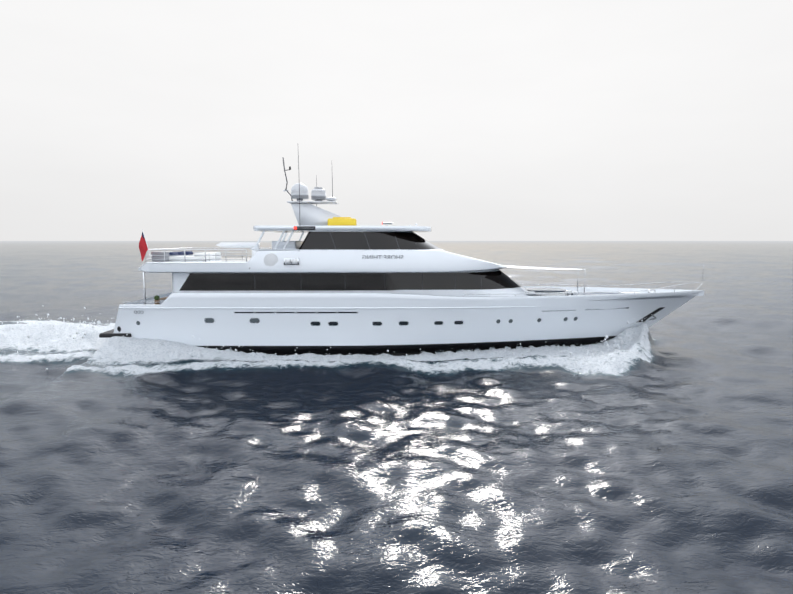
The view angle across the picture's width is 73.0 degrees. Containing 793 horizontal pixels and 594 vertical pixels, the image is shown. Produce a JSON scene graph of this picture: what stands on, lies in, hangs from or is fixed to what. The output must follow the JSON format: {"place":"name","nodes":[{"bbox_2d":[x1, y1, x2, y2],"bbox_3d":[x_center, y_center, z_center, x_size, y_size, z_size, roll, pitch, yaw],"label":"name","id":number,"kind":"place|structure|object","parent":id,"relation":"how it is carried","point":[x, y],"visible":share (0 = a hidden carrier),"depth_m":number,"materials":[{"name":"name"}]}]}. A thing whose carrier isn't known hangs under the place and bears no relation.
{"place":"outdoors","nodes":[
{"label":"outdoors","id":0,"kind":"place"},
{"bbox_2d":[0,241,792,593],"bbox_3d":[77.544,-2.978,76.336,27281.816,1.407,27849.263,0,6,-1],"label":"sea","id":1,"kind":"structure","parent":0,"point":[656,457],"depth_m":13.49,"materials":[{"name":"liquid"}]},
{"bbox_2d":[2,305,647,375],"bbox_3d":[-19.499,1.151,27.913,65.522,3.049,15.258,0,6,-1],"label":"sea foam","id":2,"kind":"object","parent":1,"relation":"on","point":[522,354],"visible":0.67,"depth_m":25.66,"materials":[{"name":"white liquid"}]},
{"bbox_2d":[99,155,703,353],"bbox_3d":[1.114,-2.153,28.237,30.665,11.250,6.920,0,6,-1],"label":"motor yacht","id":3,"kind":"object","parent":1,"relation":"on","point":[345,285],"visible":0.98,"depth_m":25.53,"materials":[{"name":"white paint"}]},
{"bbox_2d":[0,0,792,240],"label":"sky","id":4,"kind":"structure","parent":0,"point":[170,120],"materials":[{"name":"white"}]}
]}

